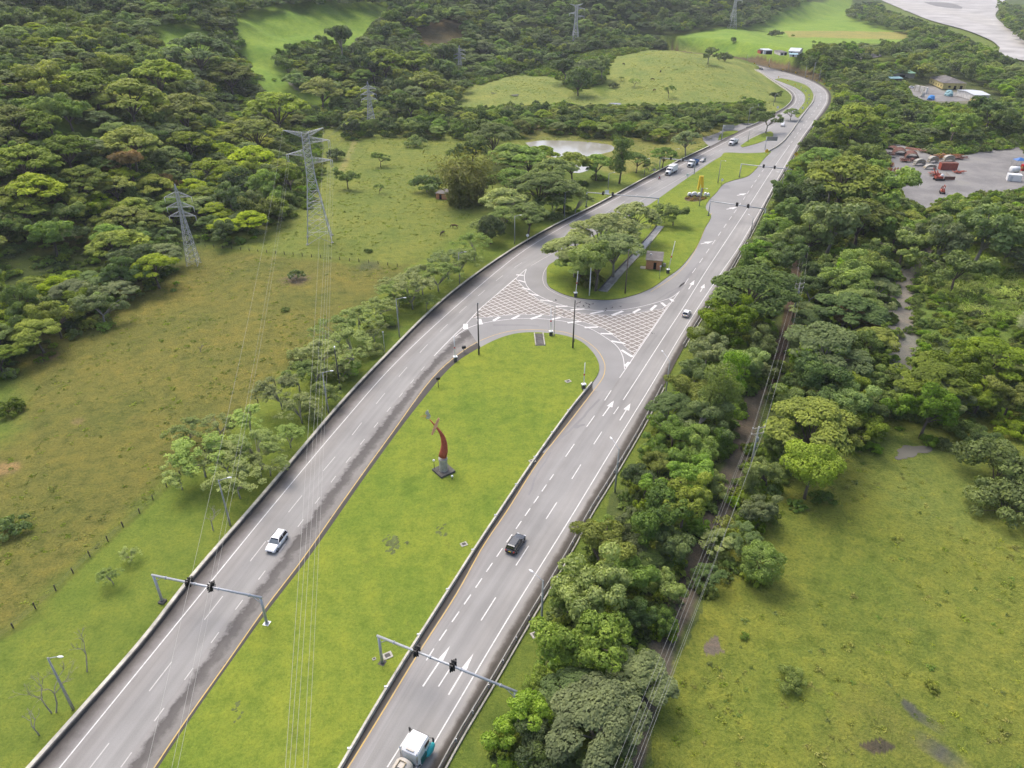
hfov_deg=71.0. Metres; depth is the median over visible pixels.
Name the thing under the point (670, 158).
signal gantry
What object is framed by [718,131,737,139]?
lay by grass
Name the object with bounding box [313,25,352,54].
broadleaf tree
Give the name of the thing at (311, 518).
power cable
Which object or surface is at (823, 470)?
lime tree
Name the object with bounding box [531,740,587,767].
broadleaf tree
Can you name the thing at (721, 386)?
tall tree
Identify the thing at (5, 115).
umbrella tree
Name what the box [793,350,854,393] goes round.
broadleaf tree
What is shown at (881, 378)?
broadleaf tree
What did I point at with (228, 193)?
broadleaf tree
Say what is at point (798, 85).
curve median
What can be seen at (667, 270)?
boom barrier
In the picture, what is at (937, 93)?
village yard
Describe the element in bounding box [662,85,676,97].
feathery tree
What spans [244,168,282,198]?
broadleaf tree
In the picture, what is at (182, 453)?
feathery tree
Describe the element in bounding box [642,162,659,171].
feathery tree
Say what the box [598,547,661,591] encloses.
broadleaf tree
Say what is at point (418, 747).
tanker truck
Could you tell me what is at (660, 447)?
broadleaf tree
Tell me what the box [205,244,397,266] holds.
wire fence
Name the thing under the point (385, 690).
median rail
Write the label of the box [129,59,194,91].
umbrella tree
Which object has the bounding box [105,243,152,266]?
broadleaf tree
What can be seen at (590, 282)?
street lamp
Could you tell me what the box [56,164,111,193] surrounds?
umbrella tree
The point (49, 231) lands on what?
broadleaf tree
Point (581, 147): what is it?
pond
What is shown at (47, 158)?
umbrella tree
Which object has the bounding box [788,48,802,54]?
shack
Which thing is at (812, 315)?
umbrella tree
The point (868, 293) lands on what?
umbrella tree
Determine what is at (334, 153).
shrub
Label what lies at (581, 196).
feathery tree
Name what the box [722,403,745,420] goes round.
broadleaf tree
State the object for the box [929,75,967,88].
yellow house
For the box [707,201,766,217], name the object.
signal gantry
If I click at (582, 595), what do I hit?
broadleaf tree
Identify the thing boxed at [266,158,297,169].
umbrella tree
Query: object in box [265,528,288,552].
suv
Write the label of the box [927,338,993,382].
broadleaf tree
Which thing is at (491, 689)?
guardrail
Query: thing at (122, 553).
feathery tree
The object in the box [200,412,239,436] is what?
feathery tree
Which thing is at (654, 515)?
broadleaf tree
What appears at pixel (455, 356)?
boom barrier
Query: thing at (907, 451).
puddle
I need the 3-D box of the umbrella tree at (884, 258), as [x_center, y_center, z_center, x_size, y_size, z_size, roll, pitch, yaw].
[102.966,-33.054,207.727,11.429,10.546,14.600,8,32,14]
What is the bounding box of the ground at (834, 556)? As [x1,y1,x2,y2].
[0,0,1023,767]
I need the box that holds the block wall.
[914,85,928,93]
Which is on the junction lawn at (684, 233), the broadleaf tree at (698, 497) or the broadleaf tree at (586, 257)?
the broadleaf tree at (586, 257)
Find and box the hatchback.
[682,310,690,317]
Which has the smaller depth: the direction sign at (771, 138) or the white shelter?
the direction sign at (771, 138)
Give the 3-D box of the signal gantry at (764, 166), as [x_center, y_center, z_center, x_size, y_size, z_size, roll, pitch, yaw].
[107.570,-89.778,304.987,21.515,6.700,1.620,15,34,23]
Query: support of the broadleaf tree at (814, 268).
on the ground at (834, 556)
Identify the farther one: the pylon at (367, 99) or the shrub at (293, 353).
the pylon at (367, 99)
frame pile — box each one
[886,152,898,157]
[900,157,915,161]
[930,153,949,159]
[955,155,967,158]
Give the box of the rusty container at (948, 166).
[938,162,958,169]
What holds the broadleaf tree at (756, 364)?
on the ground at (834, 556)
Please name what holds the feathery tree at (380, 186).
on the ground at (834, 556)
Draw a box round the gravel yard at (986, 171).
[886,143,1023,212]
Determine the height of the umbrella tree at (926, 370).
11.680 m
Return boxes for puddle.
[895,453,906,459]
[897,445,932,456]
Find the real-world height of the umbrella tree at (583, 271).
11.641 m
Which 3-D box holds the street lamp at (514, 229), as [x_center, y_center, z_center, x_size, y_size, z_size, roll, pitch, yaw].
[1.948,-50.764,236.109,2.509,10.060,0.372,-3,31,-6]
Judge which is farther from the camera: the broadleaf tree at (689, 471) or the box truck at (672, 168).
the box truck at (672, 168)
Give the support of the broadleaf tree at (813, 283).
on the ground at (834, 556)
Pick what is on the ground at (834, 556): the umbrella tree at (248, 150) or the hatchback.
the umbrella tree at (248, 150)
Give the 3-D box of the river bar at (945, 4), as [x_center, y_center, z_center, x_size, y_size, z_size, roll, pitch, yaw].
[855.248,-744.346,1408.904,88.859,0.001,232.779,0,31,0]
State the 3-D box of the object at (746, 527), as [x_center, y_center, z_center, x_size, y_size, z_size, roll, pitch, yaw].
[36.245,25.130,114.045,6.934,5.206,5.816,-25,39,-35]
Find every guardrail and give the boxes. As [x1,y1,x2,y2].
[438,385,664,767]
[683,126,813,347]
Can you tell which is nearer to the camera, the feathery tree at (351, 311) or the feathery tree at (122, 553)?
the feathery tree at (122, 553)
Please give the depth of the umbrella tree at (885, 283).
193.24 m
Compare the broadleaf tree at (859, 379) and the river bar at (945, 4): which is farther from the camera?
the river bar at (945, 4)
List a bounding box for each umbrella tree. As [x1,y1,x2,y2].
[0,104,34,143]
[0,125,28,146]
[0,143,64,184]
[0,199,50,218]
[0,300,8,317]
[0,322,15,344]
[0,344,27,371]
[4,110,62,145]
[6,318,60,353]
[31,134,95,167]
[47,278,91,299]
[53,68,119,110]
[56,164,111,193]
[60,180,101,197]
[83,229,150,256]
[88,78,169,121]
[88,223,123,247]
[93,127,163,171]
[94,176,137,201]
[100,204,148,227]
[107,125,157,162]
[110,197,154,222]
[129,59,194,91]
[129,253,179,288]
[131,211,172,228]
[150,197,188,226]
[150,243,182,258]
[152,92,215,130]
[172,196,225,216]
[186,185,219,203]
[190,158,227,179]
[204,158,238,171]
[206,61,255,94]
[223,119,284,144]
[227,145,275,166]
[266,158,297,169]
[299,77,343,108]
[408,71,447,88]
[478,187,529,222]
[485,167,527,195]
[487,142,530,178]
[489,206,516,221]
[530,158,579,178]
[538,665,606,725]
[540,232,596,276]
[541,179,587,212]
[544,671,652,767]
[553,256,603,284]
[568,212,640,247]
[582,154,612,180]
[596,233,646,276]
[605,645,679,706]
[611,201,663,230]
[625,152,650,172]
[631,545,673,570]
[644,391,694,420]
[650,147,678,167]
[709,285,752,306]
[711,263,802,329]
[715,349,741,367]
[763,396,857,456]
[783,108,800,119]
[783,321,873,374]
[791,309,832,326]
[798,147,841,163]
[805,154,890,202]
[812,292,890,327]
[827,196,904,245]
[829,284,883,308]
[852,326,901,353]
[854,249,890,274]
[864,277,901,296]
[887,357,973,396]
[894,384,937,397]
[953,336,1023,385]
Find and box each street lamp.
[47,655,74,709]
[218,477,231,525]
[322,370,333,412]
[334,346,340,389]
[396,297,405,336]
[514,215,518,243]
[529,569,543,616]
[589,269,590,295]
[610,437,619,492]
[661,350,669,390]
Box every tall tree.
[697,361,745,424]
[721,351,750,398]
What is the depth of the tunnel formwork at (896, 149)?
347.40 m
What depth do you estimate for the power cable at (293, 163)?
335.37 m
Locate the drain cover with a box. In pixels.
[383,651,392,659]
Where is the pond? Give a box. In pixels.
[526,140,613,172]
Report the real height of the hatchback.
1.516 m
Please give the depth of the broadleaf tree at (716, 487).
123.53 m
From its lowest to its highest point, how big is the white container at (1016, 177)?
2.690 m
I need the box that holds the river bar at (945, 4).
[925,2,961,8]
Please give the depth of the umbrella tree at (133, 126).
266.19 m
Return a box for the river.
[882,0,1023,59]
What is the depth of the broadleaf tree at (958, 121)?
352.11 m
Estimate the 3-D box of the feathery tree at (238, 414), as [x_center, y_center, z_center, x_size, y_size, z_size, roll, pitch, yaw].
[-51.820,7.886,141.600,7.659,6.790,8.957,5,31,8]
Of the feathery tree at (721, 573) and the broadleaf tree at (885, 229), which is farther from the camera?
the broadleaf tree at (885, 229)
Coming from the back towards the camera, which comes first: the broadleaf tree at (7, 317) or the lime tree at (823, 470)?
the broadleaf tree at (7, 317)
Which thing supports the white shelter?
on the village yard at (937, 93)
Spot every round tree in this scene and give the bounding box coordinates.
[476,214,506,243]
[564,65,592,95]
[740,539,787,583]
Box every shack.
[760,48,771,53]
[774,50,786,54]
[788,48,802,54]
[789,53,797,56]
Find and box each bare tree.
[11,673,51,713]
[22,706,39,735]
[34,658,77,712]
[71,628,87,671]
[206,508,220,530]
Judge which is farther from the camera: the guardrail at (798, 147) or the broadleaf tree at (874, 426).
the guardrail at (798, 147)
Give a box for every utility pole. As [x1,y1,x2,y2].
[477,303,479,354]
[572,300,575,347]
[624,249,629,293]
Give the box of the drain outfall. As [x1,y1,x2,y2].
[534,332,544,345]
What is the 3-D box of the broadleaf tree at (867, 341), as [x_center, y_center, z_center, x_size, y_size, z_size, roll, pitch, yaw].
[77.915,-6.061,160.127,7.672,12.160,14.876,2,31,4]
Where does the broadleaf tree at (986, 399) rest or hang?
on the ground at (834, 556)
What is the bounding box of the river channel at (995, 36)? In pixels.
[905,10,1004,48]
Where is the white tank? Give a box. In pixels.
[1009,166,1020,172]
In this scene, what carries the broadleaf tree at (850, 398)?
on the ground at (834, 556)
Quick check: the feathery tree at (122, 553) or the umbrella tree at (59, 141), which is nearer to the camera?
the feathery tree at (122, 553)
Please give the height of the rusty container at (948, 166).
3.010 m
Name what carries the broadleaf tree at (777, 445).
on the ground at (834, 556)
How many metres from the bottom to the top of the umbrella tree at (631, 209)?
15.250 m
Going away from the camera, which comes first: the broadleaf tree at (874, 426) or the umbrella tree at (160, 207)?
the broadleaf tree at (874, 426)
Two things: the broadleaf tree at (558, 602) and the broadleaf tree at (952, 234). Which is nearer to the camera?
the broadleaf tree at (558, 602)
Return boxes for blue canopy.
[1011,157,1023,164]
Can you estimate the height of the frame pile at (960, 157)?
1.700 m
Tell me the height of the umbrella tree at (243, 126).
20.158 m
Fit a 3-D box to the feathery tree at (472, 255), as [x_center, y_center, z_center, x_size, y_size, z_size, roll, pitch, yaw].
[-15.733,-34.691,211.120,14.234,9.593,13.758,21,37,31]
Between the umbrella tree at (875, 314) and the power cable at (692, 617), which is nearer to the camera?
the power cable at (692, 617)
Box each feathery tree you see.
[95,567,124,585]
[118,546,142,562]
[159,416,211,441]
[159,457,202,489]
[163,431,231,476]
[197,440,259,475]
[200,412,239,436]
[200,459,266,498]
[223,427,289,469]
[227,403,262,436]
[245,447,289,478]
[249,372,299,409]
[274,391,323,422]
[274,423,305,447]
[275,359,318,391]
[288,339,350,363]
[296,359,335,383]
[306,314,365,347]
[321,327,372,368]
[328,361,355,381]
[339,305,383,326]
[354,296,397,323]
[362,322,388,341]
[373,184,385,193]
[373,277,397,291]
[376,280,421,306]
[384,294,410,312]
[388,271,435,309]
[404,264,440,294]
[409,262,464,291]
[413,294,441,310]
[427,249,468,278]
[435,247,483,268]
[449,232,492,259]
[466,219,491,232]
[524,192,553,205]
[540,197,566,212]
[560,191,594,213]
[629,78,640,84]
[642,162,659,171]
[652,203,683,221]
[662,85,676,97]
[690,562,733,589]
[698,527,742,556]
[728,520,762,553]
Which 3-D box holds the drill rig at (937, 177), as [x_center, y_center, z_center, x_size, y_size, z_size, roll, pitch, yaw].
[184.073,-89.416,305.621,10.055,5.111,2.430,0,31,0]
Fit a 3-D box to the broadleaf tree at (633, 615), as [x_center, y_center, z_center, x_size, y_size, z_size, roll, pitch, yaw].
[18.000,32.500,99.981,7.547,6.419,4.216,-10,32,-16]
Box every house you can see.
[435,189,448,199]
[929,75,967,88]
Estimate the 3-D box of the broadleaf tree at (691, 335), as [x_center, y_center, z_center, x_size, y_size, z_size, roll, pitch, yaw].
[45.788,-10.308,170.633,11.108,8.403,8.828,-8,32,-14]
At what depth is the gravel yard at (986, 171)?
314.96 m
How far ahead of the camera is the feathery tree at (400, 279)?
189.79 m
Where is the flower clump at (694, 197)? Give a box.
[685,195,705,200]
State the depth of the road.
127.94 m
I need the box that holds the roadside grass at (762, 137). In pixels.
[741,131,772,146]
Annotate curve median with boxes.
[775,78,812,117]
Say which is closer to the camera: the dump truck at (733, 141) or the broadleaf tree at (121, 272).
the broadleaf tree at (121, 272)
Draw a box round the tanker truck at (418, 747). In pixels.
[392,727,434,767]
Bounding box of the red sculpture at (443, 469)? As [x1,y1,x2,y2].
[421,410,454,478]
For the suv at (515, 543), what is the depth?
114.48 m
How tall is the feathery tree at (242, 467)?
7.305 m
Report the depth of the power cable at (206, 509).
78.17 m
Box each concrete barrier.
[26,146,709,767]
[746,69,791,127]
[768,95,814,151]
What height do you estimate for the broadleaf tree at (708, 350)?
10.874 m
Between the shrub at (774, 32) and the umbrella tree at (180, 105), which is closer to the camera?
the umbrella tree at (180, 105)
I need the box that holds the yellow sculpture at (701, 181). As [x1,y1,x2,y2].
[688,176,709,196]
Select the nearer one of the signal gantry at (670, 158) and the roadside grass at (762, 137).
the signal gantry at (670, 158)
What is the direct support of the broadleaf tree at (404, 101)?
on the ground at (834, 556)
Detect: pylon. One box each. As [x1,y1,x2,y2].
[164,184,200,266]
[283,128,333,244]
[360,81,376,119]
[454,46,464,64]
[569,4,584,40]
[727,0,742,29]
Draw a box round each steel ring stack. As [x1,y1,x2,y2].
[912,158,925,164]
[923,164,936,168]
[926,156,938,162]
[941,155,955,161]
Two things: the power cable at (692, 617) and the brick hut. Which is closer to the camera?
the power cable at (692, 617)
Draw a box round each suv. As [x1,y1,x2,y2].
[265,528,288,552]
[505,533,525,554]
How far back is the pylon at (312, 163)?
228.95 m
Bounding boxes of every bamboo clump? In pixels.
[421,146,509,208]
[444,188,462,205]
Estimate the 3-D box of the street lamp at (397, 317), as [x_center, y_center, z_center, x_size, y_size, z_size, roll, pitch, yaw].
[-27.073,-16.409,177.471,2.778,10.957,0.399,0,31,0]
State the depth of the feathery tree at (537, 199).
257.86 m
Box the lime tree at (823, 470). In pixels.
[779,438,846,499]
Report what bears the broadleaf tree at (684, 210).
on the junction lawn at (684, 233)
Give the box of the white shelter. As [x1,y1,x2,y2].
[956,90,989,99]
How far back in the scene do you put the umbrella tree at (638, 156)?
311.48 m
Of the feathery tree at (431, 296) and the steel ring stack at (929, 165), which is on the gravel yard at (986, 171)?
the steel ring stack at (929, 165)
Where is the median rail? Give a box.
[338,382,591,767]
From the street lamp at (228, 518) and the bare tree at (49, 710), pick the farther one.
the street lamp at (228, 518)
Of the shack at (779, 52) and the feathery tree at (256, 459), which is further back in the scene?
the shack at (779, 52)
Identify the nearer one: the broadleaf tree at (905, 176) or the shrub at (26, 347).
the shrub at (26, 347)
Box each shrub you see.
[10,340,34,349]
[286,347,318,366]
[287,269,306,279]
[301,402,323,420]
[306,366,335,381]
[325,148,345,159]
[330,360,361,377]
[356,341,383,357]
[375,313,396,325]
[398,293,420,305]
[403,134,427,145]
[408,174,444,191]
[575,270,605,288]
[608,82,619,86]
[717,52,733,60]
[767,29,784,35]
[776,663,807,694]
[923,678,939,694]
[942,418,987,440]
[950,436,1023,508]
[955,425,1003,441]
[962,477,1023,529]
[990,414,1023,440]
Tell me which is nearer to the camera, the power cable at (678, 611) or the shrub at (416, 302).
the power cable at (678, 611)
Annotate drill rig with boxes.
[932,168,954,180]
[939,185,945,193]
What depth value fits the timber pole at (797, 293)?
184.03 m
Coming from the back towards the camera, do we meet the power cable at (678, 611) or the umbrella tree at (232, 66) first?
the umbrella tree at (232, 66)
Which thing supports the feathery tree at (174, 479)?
on the ground at (834, 556)
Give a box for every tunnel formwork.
[892,147,906,152]
[903,150,918,157]
[905,147,921,150]
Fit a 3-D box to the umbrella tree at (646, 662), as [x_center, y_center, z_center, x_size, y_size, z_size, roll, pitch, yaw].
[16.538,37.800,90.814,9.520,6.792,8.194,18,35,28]
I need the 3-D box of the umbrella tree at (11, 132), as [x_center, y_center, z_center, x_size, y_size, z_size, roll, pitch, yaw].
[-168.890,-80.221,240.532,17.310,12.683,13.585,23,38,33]
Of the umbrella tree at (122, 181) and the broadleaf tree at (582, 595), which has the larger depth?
the umbrella tree at (122, 181)
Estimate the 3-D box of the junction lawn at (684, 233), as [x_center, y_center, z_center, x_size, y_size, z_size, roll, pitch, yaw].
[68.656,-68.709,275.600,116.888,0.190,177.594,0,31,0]
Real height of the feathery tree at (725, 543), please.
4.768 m
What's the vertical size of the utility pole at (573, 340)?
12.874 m
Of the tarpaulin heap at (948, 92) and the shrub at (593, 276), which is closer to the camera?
the shrub at (593, 276)
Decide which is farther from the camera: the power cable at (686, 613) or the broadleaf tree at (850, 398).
the broadleaf tree at (850, 398)
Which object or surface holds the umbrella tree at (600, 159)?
on the ground at (834, 556)
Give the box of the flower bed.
[684,196,703,201]
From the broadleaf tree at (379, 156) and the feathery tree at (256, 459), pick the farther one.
the broadleaf tree at (379, 156)
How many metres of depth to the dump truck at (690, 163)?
324.96 m
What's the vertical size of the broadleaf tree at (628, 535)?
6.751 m
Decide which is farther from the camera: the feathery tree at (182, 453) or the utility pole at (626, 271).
the utility pole at (626, 271)
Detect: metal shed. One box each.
[888,76,902,80]
[890,70,915,77]
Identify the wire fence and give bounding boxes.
[1,306,364,635]
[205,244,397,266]
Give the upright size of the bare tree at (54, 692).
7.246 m
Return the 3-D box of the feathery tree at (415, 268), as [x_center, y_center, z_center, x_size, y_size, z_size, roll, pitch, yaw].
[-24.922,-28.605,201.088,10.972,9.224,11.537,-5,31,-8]
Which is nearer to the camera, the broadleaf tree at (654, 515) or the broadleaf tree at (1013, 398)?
the broadleaf tree at (654, 515)
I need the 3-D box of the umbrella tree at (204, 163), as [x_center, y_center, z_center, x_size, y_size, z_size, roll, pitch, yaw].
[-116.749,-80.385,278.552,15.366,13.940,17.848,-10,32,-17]
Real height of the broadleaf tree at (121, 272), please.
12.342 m
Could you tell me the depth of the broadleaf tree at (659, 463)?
127.91 m
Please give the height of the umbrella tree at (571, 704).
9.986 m
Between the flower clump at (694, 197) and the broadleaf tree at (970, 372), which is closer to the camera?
the broadleaf tree at (970, 372)
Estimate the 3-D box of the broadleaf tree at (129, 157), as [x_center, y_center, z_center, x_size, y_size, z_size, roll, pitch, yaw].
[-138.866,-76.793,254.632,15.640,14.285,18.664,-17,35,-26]
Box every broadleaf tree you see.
[0,282,39,325]
[0,313,30,331]
[17,92,67,133]
[23,220,73,256]
[23,300,85,338]
[36,96,91,131]
[37,201,86,221]
[71,292,130,322]
[98,256,153,287]
[100,146,143,181]
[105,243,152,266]
[208,180,248,210]
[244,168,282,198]
[265,163,302,189]
[310,380,342,400]
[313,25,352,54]
[370,152,390,166]
[392,92,426,116]
[514,718,570,767]
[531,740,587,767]
[548,577,570,615]
[550,541,632,623]
[563,238,617,290]
[568,518,636,566]
[594,514,614,534]
[594,737,636,767]
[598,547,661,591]
[613,512,647,556]
[617,595,668,627]
[620,463,670,498]
[630,479,693,546]
[637,437,674,460]
[638,452,714,496]
[640,557,688,599]
[641,414,699,447]
[642,451,674,481]
[655,523,696,562]
[656,603,678,635]
[657,206,689,225]
[662,442,711,464]
[662,471,712,529]
[663,374,708,401]
[678,357,719,383]
[679,387,735,441]
[686,423,719,458]
[687,326,729,363]
[687,326,730,344]
[697,293,758,335]
[700,469,728,499]
[718,347,770,377]
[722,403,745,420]
[738,494,783,520]
[739,238,777,262]
[744,456,790,485]
[748,324,778,356]
[764,438,792,457]
[768,235,809,267]
[769,91,782,99]
[771,213,835,257]
[772,383,825,429]
[774,197,804,223]
[789,273,842,308]
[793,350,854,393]
[800,261,833,276]
[817,248,875,289]
[817,380,881,414]
[818,345,851,354]
[824,124,858,147]
[827,370,879,403]
[836,166,922,208]
[836,257,856,268]
[839,408,870,446]
[848,329,883,368]
[856,411,890,442]
[859,364,889,390]
[865,388,890,416]
[869,228,938,265]
[874,216,917,248]
[879,382,960,438]
[894,213,974,255]
[918,248,1001,295]
[922,374,977,416]
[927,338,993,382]
[943,112,978,140]
[964,379,1002,413]
[968,96,1021,131]
[985,374,1023,417]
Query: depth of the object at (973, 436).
139.51 m
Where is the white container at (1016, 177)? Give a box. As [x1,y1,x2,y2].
[1006,173,1022,181]
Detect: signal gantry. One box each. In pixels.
[151,574,270,625]
[376,634,517,697]
[585,191,658,209]
[659,157,695,173]
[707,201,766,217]
[739,164,791,176]
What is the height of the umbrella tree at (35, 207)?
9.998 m
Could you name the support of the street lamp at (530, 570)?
on the ground at (834, 556)
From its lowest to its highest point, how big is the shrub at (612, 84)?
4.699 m
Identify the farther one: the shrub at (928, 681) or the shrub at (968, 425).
the shrub at (968, 425)
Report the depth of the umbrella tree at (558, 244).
206.56 m
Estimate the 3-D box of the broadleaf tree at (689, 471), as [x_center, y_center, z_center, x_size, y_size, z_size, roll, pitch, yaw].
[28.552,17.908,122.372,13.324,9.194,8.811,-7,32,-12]
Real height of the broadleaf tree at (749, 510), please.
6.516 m
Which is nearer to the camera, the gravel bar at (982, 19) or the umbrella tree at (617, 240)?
the umbrella tree at (617, 240)
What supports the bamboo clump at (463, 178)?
on the ground at (834, 556)
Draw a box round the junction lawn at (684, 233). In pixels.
[546,151,770,299]
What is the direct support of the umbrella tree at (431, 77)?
on the ground at (834, 556)
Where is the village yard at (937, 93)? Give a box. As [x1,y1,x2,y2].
[910,86,969,100]
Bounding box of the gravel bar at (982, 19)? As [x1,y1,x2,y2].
[886,0,992,25]
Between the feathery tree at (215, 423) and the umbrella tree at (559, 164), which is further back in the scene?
the umbrella tree at (559, 164)
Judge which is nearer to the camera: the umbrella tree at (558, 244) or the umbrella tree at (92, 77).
the umbrella tree at (558, 244)
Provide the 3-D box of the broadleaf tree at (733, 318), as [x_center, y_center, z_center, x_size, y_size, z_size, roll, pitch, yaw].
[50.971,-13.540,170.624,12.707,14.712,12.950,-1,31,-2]
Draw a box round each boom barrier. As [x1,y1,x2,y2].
[453,340,457,361]
[574,274,577,296]
[581,366,585,389]
[666,243,674,273]
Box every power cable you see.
[147,145,280,764]
[169,94,358,201]
[171,99,359,211]
[172,166,286,764]
[173,107,357,220]
[178,168,288,763]
[285,156,322,767]
[289,148,328,767]
[295,156,330,761]
[303,191,330,759]
[308,203,332,755]
[614,431,751,767]
[622,439,749,767]
[626,430,757,766]
[634,434,762,766]
[638,432,762,766]
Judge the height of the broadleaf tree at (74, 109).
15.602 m
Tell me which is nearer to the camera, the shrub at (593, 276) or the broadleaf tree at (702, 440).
the broadleaf tree at (702, 440)
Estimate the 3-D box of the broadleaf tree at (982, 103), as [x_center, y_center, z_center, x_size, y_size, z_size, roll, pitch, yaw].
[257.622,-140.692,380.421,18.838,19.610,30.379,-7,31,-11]
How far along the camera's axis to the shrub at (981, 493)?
121.58 m
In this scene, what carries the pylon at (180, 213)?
on the ground at (834, 556)
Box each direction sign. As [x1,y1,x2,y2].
[722,125,733,135]
[765,137,777,147]
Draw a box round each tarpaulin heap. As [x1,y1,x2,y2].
[927,95,934,99]
[944,90,952,95]
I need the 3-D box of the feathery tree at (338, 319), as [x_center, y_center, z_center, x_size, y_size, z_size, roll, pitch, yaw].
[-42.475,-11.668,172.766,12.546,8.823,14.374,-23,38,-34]
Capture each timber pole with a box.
[750,426,764,463]
[792,282,804,319]
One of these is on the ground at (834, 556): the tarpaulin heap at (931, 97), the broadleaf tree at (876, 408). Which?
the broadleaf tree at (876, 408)
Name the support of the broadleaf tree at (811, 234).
on the ground at (834, 556)
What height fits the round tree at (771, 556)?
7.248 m
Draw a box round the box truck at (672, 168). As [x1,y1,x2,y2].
[665,163,677,175]
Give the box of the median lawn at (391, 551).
[158,332,598,767]
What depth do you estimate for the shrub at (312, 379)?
159.64 m
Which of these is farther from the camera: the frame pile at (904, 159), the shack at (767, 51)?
the shack at (767, 51)
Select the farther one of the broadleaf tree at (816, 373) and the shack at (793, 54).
the shack at (793, 54)
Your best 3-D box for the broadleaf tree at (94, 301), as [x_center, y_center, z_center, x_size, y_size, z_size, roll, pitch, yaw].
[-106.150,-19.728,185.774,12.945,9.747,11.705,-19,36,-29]
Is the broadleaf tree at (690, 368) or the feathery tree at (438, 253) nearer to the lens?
the broadleaf tree at (690, 368)
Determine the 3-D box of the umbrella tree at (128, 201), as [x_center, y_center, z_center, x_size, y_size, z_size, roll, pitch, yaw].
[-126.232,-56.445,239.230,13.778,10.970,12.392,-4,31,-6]
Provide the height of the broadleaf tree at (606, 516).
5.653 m
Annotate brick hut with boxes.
[640,251,665,269]
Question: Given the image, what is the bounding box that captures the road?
[36,65,830,767]
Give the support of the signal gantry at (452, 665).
on the ground at (834, 556)
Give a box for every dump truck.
[687,158,698,166]
[728,138,738,145]

